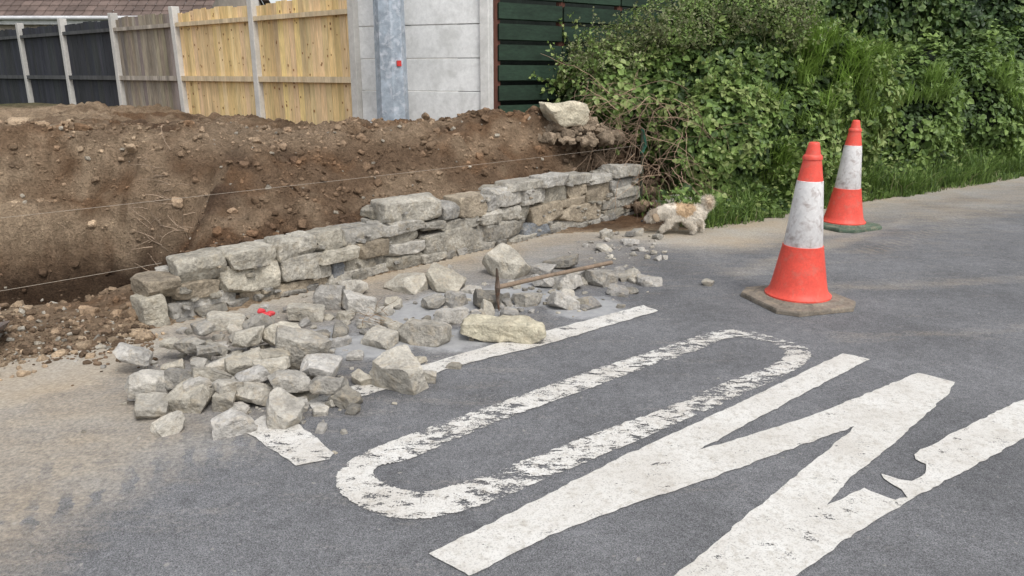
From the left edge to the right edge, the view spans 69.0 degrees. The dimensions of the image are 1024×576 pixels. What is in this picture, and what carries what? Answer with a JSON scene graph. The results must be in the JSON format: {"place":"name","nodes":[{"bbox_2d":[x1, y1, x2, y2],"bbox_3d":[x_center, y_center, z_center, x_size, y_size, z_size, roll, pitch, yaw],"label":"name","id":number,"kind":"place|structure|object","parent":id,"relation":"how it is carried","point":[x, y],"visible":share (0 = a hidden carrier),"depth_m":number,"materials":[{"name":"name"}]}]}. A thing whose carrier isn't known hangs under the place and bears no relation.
{"place":"outdoors","nodes":[
{"label":"outdoors","id":0,"kind":"place"},
{"bbox_2d":[108,0,290,10],"label":"sky","id":1,"kind":"structure","parent":0,"point":[271,1],"materials":[{"name":"white"}]},
{"bbox_2d":[365,24,457,91],"bbox_3d":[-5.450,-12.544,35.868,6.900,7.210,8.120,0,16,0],"label":"joint","id":2,"kind":"object","parent":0,"point":[423,58],"depth_m":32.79,"materials":[{"name":"concrete"}]},
{"bbox_2d":[0,101,1013,362],"bbox_3d":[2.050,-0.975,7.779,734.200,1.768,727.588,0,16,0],"label":"ground","id":3,"kind":"structure","parent":0,"point":[56,245],"depth_m":6.27,"materials":[{"name":"soil"}]},
{"bbox_2d":[0,321,8,331],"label":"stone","id":4,"kind":"object","parent":3,"relation":"on","point":[3,324],"visible":1,"depth_m":4.14,"materials":[{"name":"stone"}]},
{"bbox_2d":[0,0,269,30],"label":"bungalow","id":5,"kind":"object","parent":3,"relation":"on","point":[33,13],"visible":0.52,"depth_m":23.86,"materials":[{"name":"tile"}]},
{"bbox_2d":[0,0,364,124],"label":"wooden fence","id":6,"kind":"object","parent":3,"relation":"on","point":[296,61],"visible":0.77,"depth_m":10.87,"materials":[{"name":"wood"}]},
{"bbox_2d":[0,105,674,385],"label":"soil clods","id":7,"kind":"object","parent":3,"relation":"on","point":[592,132],"visible":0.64,"depth_m":6.28,"materials":[{"name":"brown soil"}]},
{"bbox_2d":[163,203,555,303],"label":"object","id":8,"kind":"object","parent":3,"relation":"on","point":[169,299],"visible":0.04,"depth_m":6.12,"materials":[{"name":"stone"}]},
{"bbox_2d":[130,163,641,326],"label":"wall stones","id":9,"kind":"object","parent":3,"relation":"on","point":[381,236],"depth_m":5.83,"materials":[{"name":"grey stone"}]},
{"bbox_2d":[373,0,408,120],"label":"column","id":10,"kind":"structure","parent":3,"relation":"on","point":[391,75],"depth_m":8.13,"materials":[{"name":"metal"}]},
{"bbox_2d":[358,0,480,122],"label":"concrete slabs","id":11,"kind":"structure","parent":3,"relation":"on","point":[432,35],"depth_m":8.45,"materials":[{"name":"grey concrete"}]},
{"bbox_2d":[479,0,493,109],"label":"concrete post","id":12,"kind":"object","parent":3,"relation":"on","point":[486,57],"visible":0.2,"depth_m":8.19,"materials":[{"name":"grey concrete"}]},
{"bbox_2d":[539,101,589,127],"bbox_3d":[0.545,-1.879,8.040,0.479,0.285,0.396,-8,18,-25],"label":"boulder","id":13,"kind":"object","parent":3,"relation":"on","point":[566,114],"visible":0.89,"depth_m":7.89,"materials":[{"name":"stone"}]},
{"bbox_2d":[457,0,684,112],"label":"green slatted fence","id":14,"kind":"object","parent":3,"relation":"on","point":[524,31],"visible":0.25,"depth_m":8.77,"materials":[{"name":"paint"}]},
{"bbox_2d":[639,129,646,199],"bbox_3d":[1.439,-1.274,8.246,0.100,0.974,0.057,-13,21,-39],"label":"steel line pin","id":15,"kind":"object","parent":3,"relation":"on","point":[644,144],"visible":0.75,"depth_m":8.16,"materials":[{"name":"metal"}]},
{"bbox_2d":[2,145,638,290],"bbox_3d":[-1.276,-0.609,5.401,0.022,0.407,7.959,14,21,41],"label":"builders string line","id":16,"kind":"object","parent":15,"relation":"attached to","point":[231,192],"visible":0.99,"depth_m":4.58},
{"bbox_2d":[540,36,749,219],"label":"bramble stems","id":17,"kind":"object","parent":3,"relation":"on","point":[637,127],"visible":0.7,"depth_m":8.18,"materials":[{"name":"brown plant"}]},
{"bbox_2d":[529,0,910,194],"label":"flowering shrub","id":18,"kind":"object","parent":3,"relation":"on","point":[795,18],"visible":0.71,"depth_m":8.39,"materials":[{"name":"green plant"}]},
{"bbox_2d":[551,0,905,207],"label":"bramble hedge","id":19,"kind":"object","parent":3,"relation":"on","point":[719,105],"visible":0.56,"depth_m":8.49,"materials":[{"name":"green plant"}]},
{"bbox_2d":[600,3,1023,228],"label":"verge grass","id":20,"kind":"structure","parent":3,"relation":"on","point":[976,168],"depth_m":9.12,"materials":[{"name":"green plant"}]},
{"bbox_2d":[650,135,1023,225],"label":"verge weeds","id":21,"kind":"object","parent":3,"relation":"on","point":[785,207],"visible":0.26,"depth_m":8.45,"materials":[{"name":"green plant"}]},
{"bbox_2d":[785,0,895,47],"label":"hedgerow tree","id":22,"kind":"object","parent":3,"relation":"on","point":[874,10],"visible":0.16,"depth_m":10.96,"materials":[{"name":"green plant"}]},
{"bbox_2d":[807,0,1023,58],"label":"hedgerow tree","id":23,"kind":"object","parent":3,"relation":"on","point":[914,19],"visible":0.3,"depth_m":12.50,"materials":[{"name":"green plant"}]},
{"bbox_2d":[878,1,1023,166],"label":"hedgerow","id":24,"kind":"object","parent":3,"relation":"on","point":[989,114],"visible":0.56,"depth_m":11.14,"materials":[{"name":"green plant"}]},
{"bbox_2d":[954,0,1018,26],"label":"hedgerow tree","id":25,"kind":"object","parent":3,"relation":"on","point":[991,9],"depth_m":13.36,"materials":[{"name":"green plant"}]},
{"bbox_2d":[0,176,1023,575],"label":"road","id":26,"kind":"structure","parent":0,"point":[930,284],"depth_m":3.25,"materials":[{"name":"grey asphalt"}]},
{"bbox_2d":[74,194,714,454],"bbox_3d":[0.299,-0.166,5.678,2.114,0.306,6.728,14,21,39],"label":"stone rubble pile","id":27,"kind":"object","parent":26,"relation":"on","point":[285,394],"visible":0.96,"depth_m":4.06,"materials":[{"name":"beige stone"}]},
{"bbox_2d":[257,308,274,316],"bbox_3d":[-1.513,0.154,4.585,0.104,0.056,0.058,4,17,13],"label":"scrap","id":28,"kind":"object","parent":27,"relation":"on","point":[269,313],"visible":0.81,"depth_m":4.58,"materials":[{"name":"plastic"}]},
{"bbox_2d":[495,260,612,310],"bbox_3d":[0.327,-0.120,5.257,0.047,0.287,1.288,14,21,40],"label":"pickaxe","id":29,"kind":"object","parent":26,"relation":"on","point":[498,286],"visible":1,"depth_m":5.06,"materials":[{"name":"brown wood"}]},
{"bbox_2d":[248,305,1023,575],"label":"road markings","id":30,"kind":"object","parent":26,"relation":"on","point":[799,500],"visible":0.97,"depth_m":2.99,"materials":[{"name":"paint"}]},
{"bbox_2d":[641,194,715,234],"bbox_3d":[1.603,-0.714,7.174,0.713,0.411,0.279,1,16,4],"label":"dog","id":31,"kind":"object","parent":26,"relation":"on","point":[690,216],"visible":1,"depth_m":7.11},
{"bbox_2d":[741,142,855,316],"bbox_3d":[1.943,-0.426,4.935,0.610,1.070,0.610,-5,17,-15],"label":"traffic cone","id":32,"kind":"object","parent":26,"relation":"on","point":[797,286],"visible":1,"depth_m":4.87,"materials":[{"name":"plastic"}]},
{"bbox_2d":[823,120,881,232],"bbox_3d":[3.362,-1.136,7.424,0.601,1.054,0.601,-8,18,-27],"label":"traffic cone","id":33,"kind":"object","parent":26,"relation":"on","point":[844,212],"visible":0.97,"depth_m":7.36,"materials":[{"name":"plastic"}]}
]}

